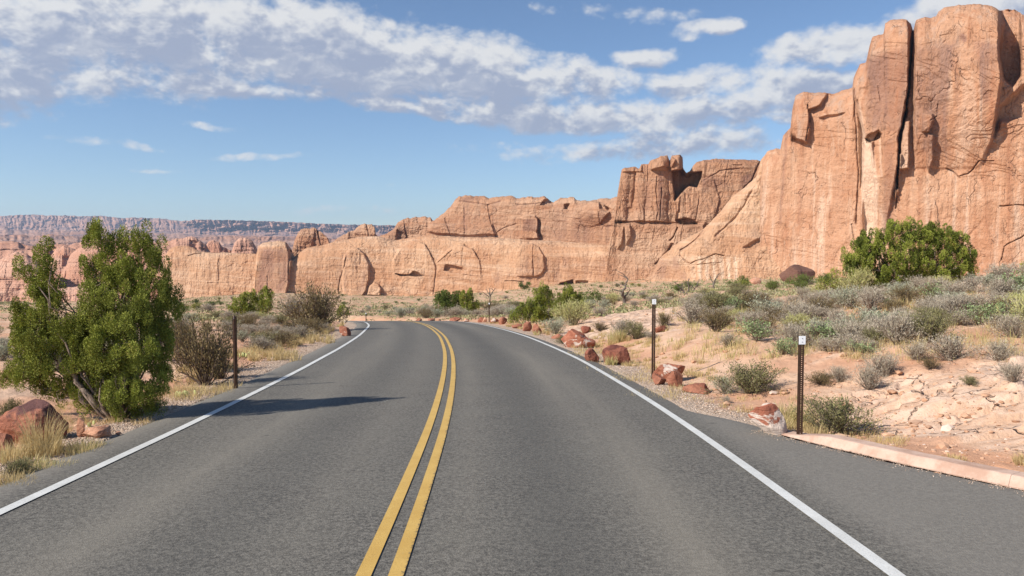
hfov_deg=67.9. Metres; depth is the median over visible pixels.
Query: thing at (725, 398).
sagebrush
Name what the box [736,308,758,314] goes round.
desert shrub
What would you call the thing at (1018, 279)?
leafy shrub
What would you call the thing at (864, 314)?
silver sagebrush
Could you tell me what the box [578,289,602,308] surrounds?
leafy shrub
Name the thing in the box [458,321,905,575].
white edge line
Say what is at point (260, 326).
sagebrush
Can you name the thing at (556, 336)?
boulder
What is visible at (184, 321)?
sagebrush
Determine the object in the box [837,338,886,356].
leafy shrub
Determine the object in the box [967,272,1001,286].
silver sagebrush
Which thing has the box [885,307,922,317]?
sagebrush
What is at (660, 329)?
boulder
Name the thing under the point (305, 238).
cliff
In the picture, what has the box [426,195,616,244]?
cliff
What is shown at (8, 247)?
cliff
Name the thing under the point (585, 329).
boulder
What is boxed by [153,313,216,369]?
desert shrub
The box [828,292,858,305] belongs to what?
silver sagebrush
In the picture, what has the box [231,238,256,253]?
cliff
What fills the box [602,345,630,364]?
boulder
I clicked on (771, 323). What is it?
desert shrub
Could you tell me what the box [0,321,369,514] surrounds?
white edge line
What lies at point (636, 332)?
desert shrub
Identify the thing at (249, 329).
sagebrush
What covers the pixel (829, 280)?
shrub
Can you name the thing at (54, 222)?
mesa
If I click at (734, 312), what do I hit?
rabbitbrush
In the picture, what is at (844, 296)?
silver sagebrush
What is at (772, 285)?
juniper bush
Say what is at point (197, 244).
cliff
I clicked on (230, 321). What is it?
desert shrub
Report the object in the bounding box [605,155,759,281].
cliff
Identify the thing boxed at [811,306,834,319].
sagebrush
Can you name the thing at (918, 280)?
sagebrush
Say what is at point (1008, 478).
kerb
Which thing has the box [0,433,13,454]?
boulder
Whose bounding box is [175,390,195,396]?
prickly pear
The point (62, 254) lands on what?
cliff
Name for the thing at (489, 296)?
dead tree
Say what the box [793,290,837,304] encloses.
sagebrush
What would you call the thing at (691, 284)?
juniper bush
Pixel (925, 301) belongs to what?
sagebrush
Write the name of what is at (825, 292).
sagebrush
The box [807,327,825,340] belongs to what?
desert shrub
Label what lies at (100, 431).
boulder
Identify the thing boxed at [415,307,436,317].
desert shrub
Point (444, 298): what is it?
juniper tree
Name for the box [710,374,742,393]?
silver sagebrush
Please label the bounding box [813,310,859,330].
sagebrush
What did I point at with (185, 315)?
silver sagebrush
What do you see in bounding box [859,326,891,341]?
desert shrub
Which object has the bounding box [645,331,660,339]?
sagebrush
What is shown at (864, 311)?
sagebrush
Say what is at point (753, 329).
leafy shrub
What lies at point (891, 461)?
gutter gravel
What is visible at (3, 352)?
silver sagebrush
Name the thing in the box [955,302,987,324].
leafy shrub
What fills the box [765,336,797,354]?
leafy shrub
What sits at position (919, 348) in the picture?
sagebrush
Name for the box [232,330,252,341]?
silver sagebrush
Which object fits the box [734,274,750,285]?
juniper tree
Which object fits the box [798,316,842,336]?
silver sagebrush
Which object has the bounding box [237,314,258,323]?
desert shrub
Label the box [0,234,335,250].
mesa
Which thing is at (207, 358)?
desert shrub
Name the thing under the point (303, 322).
desert shrub
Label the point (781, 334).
sagebrush
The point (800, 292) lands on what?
sagebrush
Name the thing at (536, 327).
boulder
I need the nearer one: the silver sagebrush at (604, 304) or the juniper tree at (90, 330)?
the juniper tree at (90, 330)
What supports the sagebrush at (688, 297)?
on the ground at (986, 416)
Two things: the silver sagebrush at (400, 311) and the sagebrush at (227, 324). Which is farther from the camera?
the silver sagebrush at (400, 311)
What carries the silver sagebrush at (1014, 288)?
on the ground at (986, 416)
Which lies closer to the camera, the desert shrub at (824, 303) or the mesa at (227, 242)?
the desert shrub at (824, 303)
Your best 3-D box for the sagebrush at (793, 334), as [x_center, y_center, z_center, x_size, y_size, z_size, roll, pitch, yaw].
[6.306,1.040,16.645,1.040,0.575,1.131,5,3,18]
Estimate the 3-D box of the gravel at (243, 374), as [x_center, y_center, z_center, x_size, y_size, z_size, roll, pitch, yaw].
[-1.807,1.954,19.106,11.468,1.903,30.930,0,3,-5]
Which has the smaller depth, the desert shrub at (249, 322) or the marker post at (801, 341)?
the marker post at (801, 341)
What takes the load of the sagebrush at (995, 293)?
on the ground at (986, 416)
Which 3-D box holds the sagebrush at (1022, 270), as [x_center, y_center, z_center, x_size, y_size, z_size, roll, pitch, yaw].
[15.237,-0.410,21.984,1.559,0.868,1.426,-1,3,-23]
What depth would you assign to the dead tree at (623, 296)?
66.09 m
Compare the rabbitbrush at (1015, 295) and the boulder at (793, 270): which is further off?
the boulder at (793, 270)
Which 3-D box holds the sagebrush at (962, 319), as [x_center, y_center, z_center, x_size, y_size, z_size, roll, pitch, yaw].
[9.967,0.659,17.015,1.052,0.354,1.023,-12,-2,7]
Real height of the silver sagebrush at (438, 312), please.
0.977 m
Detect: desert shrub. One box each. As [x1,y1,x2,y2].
[0,397,23,415]
[0,456,40,477]
[140,399,168,412]
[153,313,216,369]
[163,309,255,385]
[197,319,216,330]
[205,311,220,316]
[213,335,248,378]
[217,317,241,326]
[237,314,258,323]
[239,317,259,326]
[249,331,276,342]
[261,328,301,344]
[267,281,358,326]
[271,313,288,324]
[278,316,322,334]
[305,318,323,331]
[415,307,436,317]
[478,300,499,314]
[502,300,519,306]
[552,336,563,343]
[591,321,610,330]
[602,297,613,304]
[622,320,655,338]
[649,298,669,303]
[656,312,674,325]
[664,291,678,298]
[685,289,748,311]
[696,306,736,331]
[699,356,788,395]
[723,280,751,290]
[725,287,739,294]
[732,287,773,308]
[733,287,748,294]
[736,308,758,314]
[745,317,780,332]
[755,305,782,321]
[772,310,796,320]
[785,393,893,434]
[801,369,839,386]
[807,296,849,315]
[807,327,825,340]
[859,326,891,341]
[876,298,909,311]
[884,284,932,304]
[894,307,964,341]
[910,305,957,324]
[916,283,944,296]
[916,356,944,368]
[959,375,980,386]
[966,296,1017,323]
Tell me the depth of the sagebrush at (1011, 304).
15.60 m
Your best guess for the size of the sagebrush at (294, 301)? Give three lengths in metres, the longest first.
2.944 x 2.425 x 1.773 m
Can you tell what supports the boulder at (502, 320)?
on the ground at (986, 416)
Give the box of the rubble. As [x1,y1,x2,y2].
[0,309,1023,466]
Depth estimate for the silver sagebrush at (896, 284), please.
23.25 m
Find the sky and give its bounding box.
[0,0,1023,225]
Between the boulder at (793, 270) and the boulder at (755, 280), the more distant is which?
the boulder at (793, 270)
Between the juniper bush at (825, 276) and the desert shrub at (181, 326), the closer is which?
the desert shrub at (181, 326)
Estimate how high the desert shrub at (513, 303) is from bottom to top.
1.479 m
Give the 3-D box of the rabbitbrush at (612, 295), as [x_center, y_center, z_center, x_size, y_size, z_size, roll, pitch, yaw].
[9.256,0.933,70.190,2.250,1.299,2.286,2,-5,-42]
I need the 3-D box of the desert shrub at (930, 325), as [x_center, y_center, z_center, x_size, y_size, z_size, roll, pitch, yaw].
[8.112,0.698,14.737,1.383,0.724,1.117,-1,3,-23]
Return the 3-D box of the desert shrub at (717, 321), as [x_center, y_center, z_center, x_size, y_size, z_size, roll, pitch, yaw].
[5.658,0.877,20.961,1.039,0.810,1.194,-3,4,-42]
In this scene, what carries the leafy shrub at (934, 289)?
on the ground at (986, 416)
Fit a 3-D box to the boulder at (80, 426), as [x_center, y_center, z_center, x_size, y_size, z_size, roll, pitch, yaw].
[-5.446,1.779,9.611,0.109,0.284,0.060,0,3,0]
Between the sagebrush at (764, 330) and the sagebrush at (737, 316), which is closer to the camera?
the sagebrush at (764, 330)
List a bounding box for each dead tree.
[482,286,495,303]
[613,270,630,303]
[672,277,692,293]
[708,273,721,288]
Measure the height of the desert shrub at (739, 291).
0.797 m
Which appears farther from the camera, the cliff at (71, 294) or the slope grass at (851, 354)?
the cliff at (71, 294)
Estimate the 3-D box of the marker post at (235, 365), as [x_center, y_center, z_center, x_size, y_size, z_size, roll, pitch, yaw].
[-5.102,1.273,13.996,0.076,1.558,0.046,0,3,0]
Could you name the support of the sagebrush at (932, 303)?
on the ground at (986, 416)
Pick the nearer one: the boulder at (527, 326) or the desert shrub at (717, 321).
the desert shrub at (717, 321)
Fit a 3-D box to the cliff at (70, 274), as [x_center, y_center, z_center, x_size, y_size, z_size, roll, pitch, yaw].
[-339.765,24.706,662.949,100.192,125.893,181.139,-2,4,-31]
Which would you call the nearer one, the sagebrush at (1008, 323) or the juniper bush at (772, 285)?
the sagebrush at (1008, 323)
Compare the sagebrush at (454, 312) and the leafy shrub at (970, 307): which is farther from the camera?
the sagebrush at (454, 312)
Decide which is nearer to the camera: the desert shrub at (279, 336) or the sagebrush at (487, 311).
the desert shrub at (279, 336)
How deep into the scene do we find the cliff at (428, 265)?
477.38 m
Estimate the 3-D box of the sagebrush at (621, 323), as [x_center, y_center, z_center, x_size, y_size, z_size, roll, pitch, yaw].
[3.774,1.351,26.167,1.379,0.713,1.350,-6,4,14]
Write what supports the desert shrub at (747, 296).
on the ground at (986, 416)
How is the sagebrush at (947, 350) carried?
on the ground at (986, 416)
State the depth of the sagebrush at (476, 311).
75.70 m
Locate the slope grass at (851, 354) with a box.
[651,283,1023,362]
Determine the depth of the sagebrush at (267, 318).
38.09 m
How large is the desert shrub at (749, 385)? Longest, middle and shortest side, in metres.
1.573 x 1.471 x 0.634 m
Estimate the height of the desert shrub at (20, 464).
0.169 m
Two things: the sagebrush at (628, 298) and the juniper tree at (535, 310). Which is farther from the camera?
the sagebrush at (628, 298)
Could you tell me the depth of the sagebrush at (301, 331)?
28.84 m
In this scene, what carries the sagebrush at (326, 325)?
on the ground at (986, 416)
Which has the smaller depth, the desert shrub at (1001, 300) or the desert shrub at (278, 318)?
the desert shrub at (1001, 300)
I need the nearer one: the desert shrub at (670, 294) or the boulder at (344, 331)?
the boulder at (344, 331)
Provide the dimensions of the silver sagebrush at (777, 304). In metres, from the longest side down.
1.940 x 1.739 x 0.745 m
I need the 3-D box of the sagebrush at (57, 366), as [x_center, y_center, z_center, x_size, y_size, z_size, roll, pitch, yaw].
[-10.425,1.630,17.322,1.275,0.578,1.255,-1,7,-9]
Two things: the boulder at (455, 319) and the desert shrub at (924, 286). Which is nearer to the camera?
the desert shrub at (924, 286)
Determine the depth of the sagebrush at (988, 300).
17.57 m
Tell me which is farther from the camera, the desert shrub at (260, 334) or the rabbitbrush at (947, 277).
the rabbitbrush at (947, 277)
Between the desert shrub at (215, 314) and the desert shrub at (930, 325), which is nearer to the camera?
the desert shrub at (930, 325)
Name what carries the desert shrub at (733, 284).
on the ground at (986, 416)
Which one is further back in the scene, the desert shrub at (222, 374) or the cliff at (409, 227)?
the cliff at (409, 227)
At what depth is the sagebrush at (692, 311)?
25.52 m
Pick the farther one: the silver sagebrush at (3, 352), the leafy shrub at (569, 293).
the leafy shrub at (569, 293)
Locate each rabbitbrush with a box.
[252,311,268,318]
[543,297,597,325]
[605,292,621,304]
[726,307,747,317]
[775,312,822,327]
[809,284,827,290]
[833,265,875,294]
[926,274,959,283]
[980,290,1023,315]
[992,288,1023,329]
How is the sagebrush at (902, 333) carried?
on the ground at (986, 416)
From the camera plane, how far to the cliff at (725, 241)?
303.97 m
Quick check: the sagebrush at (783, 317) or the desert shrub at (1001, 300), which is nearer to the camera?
the desert shrub at (1001, 300)
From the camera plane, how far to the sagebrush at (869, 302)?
21.53 m
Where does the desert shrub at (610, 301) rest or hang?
on the ground at (986, 416)
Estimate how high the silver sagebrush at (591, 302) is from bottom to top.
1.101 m
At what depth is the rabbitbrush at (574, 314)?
37.19 m
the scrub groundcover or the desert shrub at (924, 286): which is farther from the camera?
the scrub groundcover
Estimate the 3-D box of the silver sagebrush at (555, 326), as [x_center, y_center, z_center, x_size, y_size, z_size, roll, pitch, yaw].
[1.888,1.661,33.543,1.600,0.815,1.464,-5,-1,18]
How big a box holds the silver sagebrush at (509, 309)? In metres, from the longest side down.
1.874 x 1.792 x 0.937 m
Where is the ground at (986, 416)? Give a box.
[0,274,1023,490]
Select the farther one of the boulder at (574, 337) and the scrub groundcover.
the scrub groundcover
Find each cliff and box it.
[0,240,163,269]
[0,252,46,302]
[31,287,124,301]
[51,246,74,279]
[58,244,167,299]
[159,246,255,298]
[162,237,209,251]
[207,240,230,252]
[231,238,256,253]
[253,234,608,295]
[292,227,329,255]
[333,223,376,241]
[379,216,432,239]
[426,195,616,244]
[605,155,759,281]
[624,157,781,283]
[760,4,1023,277]
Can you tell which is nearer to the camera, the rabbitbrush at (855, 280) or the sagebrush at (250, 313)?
the rabbitbrush at (855, 280)
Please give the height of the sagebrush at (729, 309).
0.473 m
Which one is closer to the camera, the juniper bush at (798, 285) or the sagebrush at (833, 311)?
the sagebrush at (833, 311)
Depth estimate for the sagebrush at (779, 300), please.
27.82 m
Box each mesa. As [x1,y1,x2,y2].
[0,214,199,233]
[0,226,337,238]
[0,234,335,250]
[186,219,394,236]
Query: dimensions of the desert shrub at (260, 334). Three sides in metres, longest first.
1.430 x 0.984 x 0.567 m
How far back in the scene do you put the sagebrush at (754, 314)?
21.34 m
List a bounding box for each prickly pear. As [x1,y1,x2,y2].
[87,420,94,426]
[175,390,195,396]
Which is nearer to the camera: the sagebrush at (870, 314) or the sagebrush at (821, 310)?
the sagebrush at (870, 314)
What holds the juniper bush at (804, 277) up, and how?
on the ground at (986, 416)
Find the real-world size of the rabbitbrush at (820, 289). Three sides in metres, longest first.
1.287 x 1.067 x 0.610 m
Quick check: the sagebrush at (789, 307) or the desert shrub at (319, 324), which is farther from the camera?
the desert shrub at (319, 324)
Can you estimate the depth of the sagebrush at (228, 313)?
44.31 m
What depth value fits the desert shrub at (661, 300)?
53.80 m
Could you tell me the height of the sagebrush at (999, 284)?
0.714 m
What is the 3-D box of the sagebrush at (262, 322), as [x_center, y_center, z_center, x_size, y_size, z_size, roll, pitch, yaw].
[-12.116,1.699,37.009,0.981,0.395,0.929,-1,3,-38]
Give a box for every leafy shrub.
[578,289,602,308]
[722,296,744,309]
[727,314,781,340]
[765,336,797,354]
[799,321,845,344]
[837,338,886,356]
[918,281,953,297]
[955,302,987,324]
[973,299,1018,327]
[986,269,1023,291]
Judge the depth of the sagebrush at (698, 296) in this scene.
33.67 m
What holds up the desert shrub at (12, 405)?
on the ground at (986, 416)
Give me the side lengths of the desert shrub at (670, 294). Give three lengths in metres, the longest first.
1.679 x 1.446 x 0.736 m
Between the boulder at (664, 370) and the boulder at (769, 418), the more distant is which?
the boulder at (664, 370)
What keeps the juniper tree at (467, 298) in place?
on the ground at (986, 416)
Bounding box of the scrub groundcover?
[0,276,968,329]
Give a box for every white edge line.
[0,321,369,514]
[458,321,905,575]
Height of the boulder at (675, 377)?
0.411 m
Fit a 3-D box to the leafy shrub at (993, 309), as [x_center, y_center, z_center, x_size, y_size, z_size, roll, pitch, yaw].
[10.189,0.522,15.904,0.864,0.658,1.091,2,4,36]
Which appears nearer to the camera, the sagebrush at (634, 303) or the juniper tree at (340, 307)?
the juniper tree at (340, 307)
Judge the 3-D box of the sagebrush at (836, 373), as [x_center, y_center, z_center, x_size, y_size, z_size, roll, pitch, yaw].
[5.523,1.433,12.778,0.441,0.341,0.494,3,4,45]
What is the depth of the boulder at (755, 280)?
140.36 m
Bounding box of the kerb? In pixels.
[782,430,1023,489]
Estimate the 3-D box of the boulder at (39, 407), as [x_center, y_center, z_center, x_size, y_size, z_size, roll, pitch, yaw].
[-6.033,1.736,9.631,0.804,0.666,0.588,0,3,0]
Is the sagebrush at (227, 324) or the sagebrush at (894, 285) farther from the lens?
the sagebrush at (227, 324)
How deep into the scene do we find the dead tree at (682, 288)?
80.16 m
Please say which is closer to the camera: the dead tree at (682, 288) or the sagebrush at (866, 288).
the sagebrush at (866, 288)
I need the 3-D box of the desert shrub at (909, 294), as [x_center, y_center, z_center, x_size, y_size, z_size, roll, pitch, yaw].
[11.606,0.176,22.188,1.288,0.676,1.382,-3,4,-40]
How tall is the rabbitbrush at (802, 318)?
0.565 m
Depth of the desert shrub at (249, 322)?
34.25 m
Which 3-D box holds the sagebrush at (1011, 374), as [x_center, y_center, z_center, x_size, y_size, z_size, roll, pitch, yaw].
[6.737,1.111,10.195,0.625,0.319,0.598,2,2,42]
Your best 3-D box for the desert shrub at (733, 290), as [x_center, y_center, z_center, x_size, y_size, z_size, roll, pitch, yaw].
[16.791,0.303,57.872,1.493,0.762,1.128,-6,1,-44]
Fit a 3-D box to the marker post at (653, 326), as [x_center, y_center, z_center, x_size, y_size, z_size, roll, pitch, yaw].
[2.924,1.135,15.686,0.084,1.812,0.042,0,3,0]
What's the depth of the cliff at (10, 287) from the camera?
570.67 m
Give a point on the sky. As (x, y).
(346, 112)
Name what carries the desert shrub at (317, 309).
on the ground at (986, 416)
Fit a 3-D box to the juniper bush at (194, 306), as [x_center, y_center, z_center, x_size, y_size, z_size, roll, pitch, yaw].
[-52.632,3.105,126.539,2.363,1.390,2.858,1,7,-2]
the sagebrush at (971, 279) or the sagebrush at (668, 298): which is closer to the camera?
the sagebrush at (971, 279)
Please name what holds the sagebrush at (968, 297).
on the ground at (986, 416)
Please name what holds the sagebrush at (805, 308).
on the ground at (986, 416)
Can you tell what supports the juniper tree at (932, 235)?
on the ground at (986, 416)
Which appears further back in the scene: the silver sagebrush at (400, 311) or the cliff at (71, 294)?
the cliff at (71, 294)
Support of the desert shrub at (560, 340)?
on the ground at (986, 416)
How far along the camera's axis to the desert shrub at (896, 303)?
20.85 m
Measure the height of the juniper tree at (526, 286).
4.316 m
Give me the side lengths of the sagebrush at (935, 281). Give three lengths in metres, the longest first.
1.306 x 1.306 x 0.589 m
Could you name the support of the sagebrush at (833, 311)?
on the ground at (986, 416)
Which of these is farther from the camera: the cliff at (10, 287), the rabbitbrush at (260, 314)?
the cliff at (10, 287)
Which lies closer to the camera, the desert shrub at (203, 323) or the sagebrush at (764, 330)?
the sagebrush at (764, 330)
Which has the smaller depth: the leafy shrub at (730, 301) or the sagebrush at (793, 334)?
the sagebrush at (793, 334)
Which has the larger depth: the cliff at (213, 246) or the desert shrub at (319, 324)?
the cliff at (213, 246)
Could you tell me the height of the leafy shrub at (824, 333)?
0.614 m
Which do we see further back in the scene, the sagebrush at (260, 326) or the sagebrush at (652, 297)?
the sagebrush at (652, 297)
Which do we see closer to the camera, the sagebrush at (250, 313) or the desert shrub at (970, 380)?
the desert shrub at (970, 380)
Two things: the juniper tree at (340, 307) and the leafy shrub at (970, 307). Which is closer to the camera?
the leafy shrub at (970, 307)
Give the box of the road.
[0,321,1023,575]
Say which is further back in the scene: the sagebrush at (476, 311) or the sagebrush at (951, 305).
the sagebrush at (476, 311)
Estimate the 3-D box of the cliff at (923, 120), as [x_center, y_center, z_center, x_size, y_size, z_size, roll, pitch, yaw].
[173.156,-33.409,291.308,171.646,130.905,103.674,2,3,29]
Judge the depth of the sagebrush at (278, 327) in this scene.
29.34 m
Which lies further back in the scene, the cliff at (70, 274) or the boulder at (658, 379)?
the cliff at (70, 274)
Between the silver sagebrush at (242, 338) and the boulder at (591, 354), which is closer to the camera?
the boulder at (591, 354)
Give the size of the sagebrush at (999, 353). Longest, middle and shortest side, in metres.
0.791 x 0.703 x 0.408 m
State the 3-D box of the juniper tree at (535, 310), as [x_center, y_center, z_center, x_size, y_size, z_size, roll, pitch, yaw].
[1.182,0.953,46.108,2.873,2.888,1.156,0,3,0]
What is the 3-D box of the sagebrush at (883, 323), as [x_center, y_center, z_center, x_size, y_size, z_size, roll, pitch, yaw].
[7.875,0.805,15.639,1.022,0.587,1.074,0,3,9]
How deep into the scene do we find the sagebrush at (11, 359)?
17.18 m
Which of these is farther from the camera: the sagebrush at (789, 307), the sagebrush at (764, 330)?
the sagebrush at (789, 307)
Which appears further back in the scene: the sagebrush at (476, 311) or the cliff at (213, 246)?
the cliff at (213, 246)
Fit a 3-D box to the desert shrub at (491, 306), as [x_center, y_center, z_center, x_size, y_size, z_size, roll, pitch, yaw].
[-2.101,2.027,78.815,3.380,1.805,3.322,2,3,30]
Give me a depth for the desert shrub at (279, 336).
25.15 m
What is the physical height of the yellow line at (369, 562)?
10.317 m
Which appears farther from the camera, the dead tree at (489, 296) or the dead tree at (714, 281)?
the dead tree at (714, 281)
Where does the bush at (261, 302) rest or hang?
on the ground at (986, 416)
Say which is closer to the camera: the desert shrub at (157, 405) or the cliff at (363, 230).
the desert shrub at (157, 405)
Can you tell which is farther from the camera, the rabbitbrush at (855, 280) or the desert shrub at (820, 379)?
the rabbitbrush at (855, 280)
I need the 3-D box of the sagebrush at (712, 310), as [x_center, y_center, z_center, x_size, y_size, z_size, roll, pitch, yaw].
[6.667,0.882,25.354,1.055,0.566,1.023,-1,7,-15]
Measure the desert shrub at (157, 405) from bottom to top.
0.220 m
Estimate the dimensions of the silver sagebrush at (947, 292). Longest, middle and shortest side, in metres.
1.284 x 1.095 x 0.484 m
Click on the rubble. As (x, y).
(940, 445)
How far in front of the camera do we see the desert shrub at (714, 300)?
28.80 m
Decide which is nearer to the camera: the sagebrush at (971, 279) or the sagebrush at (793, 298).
the sagebrush at (971, 279)
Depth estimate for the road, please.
7.00 m
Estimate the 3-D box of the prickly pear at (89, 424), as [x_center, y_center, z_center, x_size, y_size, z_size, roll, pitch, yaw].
[-5.853,1.887,10.562,0.069,0.072,0.118,0,3,0]
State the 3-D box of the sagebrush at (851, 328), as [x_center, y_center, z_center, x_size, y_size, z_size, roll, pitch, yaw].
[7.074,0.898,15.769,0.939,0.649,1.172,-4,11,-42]
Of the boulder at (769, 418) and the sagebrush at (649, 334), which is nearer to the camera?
the boulder at (769, 418)
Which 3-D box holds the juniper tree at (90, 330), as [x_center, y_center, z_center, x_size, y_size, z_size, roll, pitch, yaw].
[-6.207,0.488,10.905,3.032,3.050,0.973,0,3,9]
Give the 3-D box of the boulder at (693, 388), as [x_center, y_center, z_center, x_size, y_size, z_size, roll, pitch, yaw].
[3.348,1.830,13.801,0.503,0.186,0.439,0,3,0]
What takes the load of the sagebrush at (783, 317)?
on the ground at (986, 416)
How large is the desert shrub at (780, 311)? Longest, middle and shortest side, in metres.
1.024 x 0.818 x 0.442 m
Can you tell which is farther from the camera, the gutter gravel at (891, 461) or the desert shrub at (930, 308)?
the desert shrub at (930, 308)
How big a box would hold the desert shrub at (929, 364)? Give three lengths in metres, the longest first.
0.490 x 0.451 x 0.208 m
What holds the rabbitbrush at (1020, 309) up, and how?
on the ground at (986, 416)
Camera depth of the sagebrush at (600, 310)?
43.37 m
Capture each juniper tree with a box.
[0,216,186,421]
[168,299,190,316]
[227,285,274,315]
[336,303,349,322]
[432,289,464,310]
[459,287,479,313]
[508,280,554,323]
[517,282,530,288]
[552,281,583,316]
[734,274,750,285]
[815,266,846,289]
[839,216,979,290]
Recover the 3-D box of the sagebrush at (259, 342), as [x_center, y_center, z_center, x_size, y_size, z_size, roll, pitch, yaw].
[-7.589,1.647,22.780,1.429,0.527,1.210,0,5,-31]
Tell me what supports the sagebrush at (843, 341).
on the ground at (986, 416)
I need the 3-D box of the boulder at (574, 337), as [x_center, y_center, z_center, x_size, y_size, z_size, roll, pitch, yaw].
[2.163,1.719,24.943,1.137,0.784,0.913,0,3,0]
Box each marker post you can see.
[232,315,237,387]
[651,299,655,377]
[796,336,805,440]
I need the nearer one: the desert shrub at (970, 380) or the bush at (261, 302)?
the desert shrub at (970, 380)
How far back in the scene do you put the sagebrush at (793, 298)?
28.35 m
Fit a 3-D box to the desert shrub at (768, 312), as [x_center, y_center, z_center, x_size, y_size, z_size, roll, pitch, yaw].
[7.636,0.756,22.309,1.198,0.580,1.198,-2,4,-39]
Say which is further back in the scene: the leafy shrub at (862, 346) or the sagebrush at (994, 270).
the sagebrush at (994, 270)
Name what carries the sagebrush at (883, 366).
on the ground at (986, 416)
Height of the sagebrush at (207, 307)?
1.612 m
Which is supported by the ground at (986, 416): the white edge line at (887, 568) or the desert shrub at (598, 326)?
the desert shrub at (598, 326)
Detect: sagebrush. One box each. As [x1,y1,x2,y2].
[0,342,19,360]
[0,355,25,368]
[43,352,63,370]
[166,316,198,329]
[181,311,197,318]
[197,303,217,311]
[215,319,240,332]
[218,310,239,320]
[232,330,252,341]
[237,324,262,336]
[237,334,280,349]
[244,310,259,318]
[254,320,270,324]
[256,323,276,332]
[257,314,276,324]
[260,323,291,332]
[273,327,293,338]
[275,294,305,319]
[285,324,318,338]
[320,322,336,330]
[394,307,408,317]
[431,308,448,316]
[443,306,468,316]
[470,309,482,315]
[478,304,510,314]
[486,305,514,316]
[500,306,514,315]
[540,317,568,333]
[584,298,600,308]
[593,307,608,315]
[596,299,612,308]
[604,318,635,335]
[619,293,632,301]
[626,299,639,305]
[644,295,662,300]
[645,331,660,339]
[664,296,673,302]
[670,298,713,325]
[675,293,701,309]
[689,291,704,302]
[697,307,724,321]
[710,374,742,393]
[716,332,741,346]
[718,305,737,311]
[718,395,734,401]
[730,309,773,328]
[731,311,762,325]
[740,323,781,336]
[745,294,787,314]
[746,290,783,302]
[767,298,811,314]
[767,318,818,344]
[770,297,789,303]
[773,310,800,323]
[779,324,823,347]
[782,295,802,303]
[787,300,827,321]
[789,287,813,298]
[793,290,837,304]
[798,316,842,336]
[806,288,841,297]
[808,337,838,351]
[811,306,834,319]
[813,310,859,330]
[818,284,870,308]
[820,330,864,351]
[823,307,851,318]
[824,364,855,381]
[826,316,880,344]
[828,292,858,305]
[835,305,895,329]
[844,285,899,310]
[846,335,884,348]
[846,363,892,389]
[850,284,890,301]
[854,307,878,316]
[855,312,898,334]
[861,351,906,376]
[868,308,926,346]
[870,313,898,338]
[877,280,916,290]
[877,281,922,301]
[879,306,914,314]
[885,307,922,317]
[899,274,937,289]
[900,339,930,360]
[906,294,945,310]
[913,331,989,363]
[915,275,955,286]
[917,298,963,313]
[920,291,983,316]
[933,280,980,296]
[933,289,983,299]
[939,293,989,313]
[946,309,981,324]
[954,273,984,292]
[966,292,1010,308]
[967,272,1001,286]
[969,338,1020,360]
[975,276,1023,295]
[977,287,1008,299]
[978,312,1023,340]
[983,261,1023,282]
[985,360,1023,381]
[999,297,1023,315]
[1005,260,1023,277]
[1005,284,1023,296]
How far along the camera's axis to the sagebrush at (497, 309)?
69.69 m
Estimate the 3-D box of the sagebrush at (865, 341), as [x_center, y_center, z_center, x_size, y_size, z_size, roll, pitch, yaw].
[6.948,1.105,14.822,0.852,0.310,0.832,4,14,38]
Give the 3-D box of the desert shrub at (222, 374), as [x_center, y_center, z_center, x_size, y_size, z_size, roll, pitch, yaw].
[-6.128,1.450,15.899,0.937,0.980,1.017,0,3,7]
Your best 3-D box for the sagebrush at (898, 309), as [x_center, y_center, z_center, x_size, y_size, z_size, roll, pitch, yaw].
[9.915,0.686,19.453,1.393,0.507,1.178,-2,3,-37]
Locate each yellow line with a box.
[356,321,446,575]
[388,321,455,575]
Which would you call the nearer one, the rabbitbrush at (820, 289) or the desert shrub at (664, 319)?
the desert shrub at (664, 319)
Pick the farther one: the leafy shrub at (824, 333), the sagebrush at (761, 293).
the sagebrush at (761, 293)
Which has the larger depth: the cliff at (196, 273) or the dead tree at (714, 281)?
the cliff at (196, 273)
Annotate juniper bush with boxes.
[189,303,200,309]
[685,282,694,287]
[762,280,780,289]
[786,280,809,288]
[787,272,816,285]
[813,271,834,283]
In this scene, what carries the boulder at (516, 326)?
on the ground at (986, 416)
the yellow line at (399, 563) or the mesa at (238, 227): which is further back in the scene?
the mesa at (238, 227)
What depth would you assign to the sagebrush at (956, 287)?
20.98 m
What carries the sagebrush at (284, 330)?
on the ground at (986, 416)
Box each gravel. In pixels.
[0,333,853,479]
[751,429,1022,493]
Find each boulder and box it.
[0,399,68,443]
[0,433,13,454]
[77,418,84,436]
[82,425,112,437]
[339,326,350,335]
[449,317,460,320]
[498,317,506,324]
[511,324,521,327]
[523,322,531,330]
[532,324,541,332]
[551,334,563,338]
[561,329,595,347]
[581,326,590,333]
[584,348,598,362]
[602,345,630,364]
[652,373,665,384]
[653,363,684,381]
[655,325,667,332]
[666,370,682,386]
[682,383,709,393]
[748,403,786,436]
[749,277,760,283]
[779,264,814,282]
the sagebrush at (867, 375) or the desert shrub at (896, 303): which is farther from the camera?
the desert shrub at (896, 303)
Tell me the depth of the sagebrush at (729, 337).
17.89 m
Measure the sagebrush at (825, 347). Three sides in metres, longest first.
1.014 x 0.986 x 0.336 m

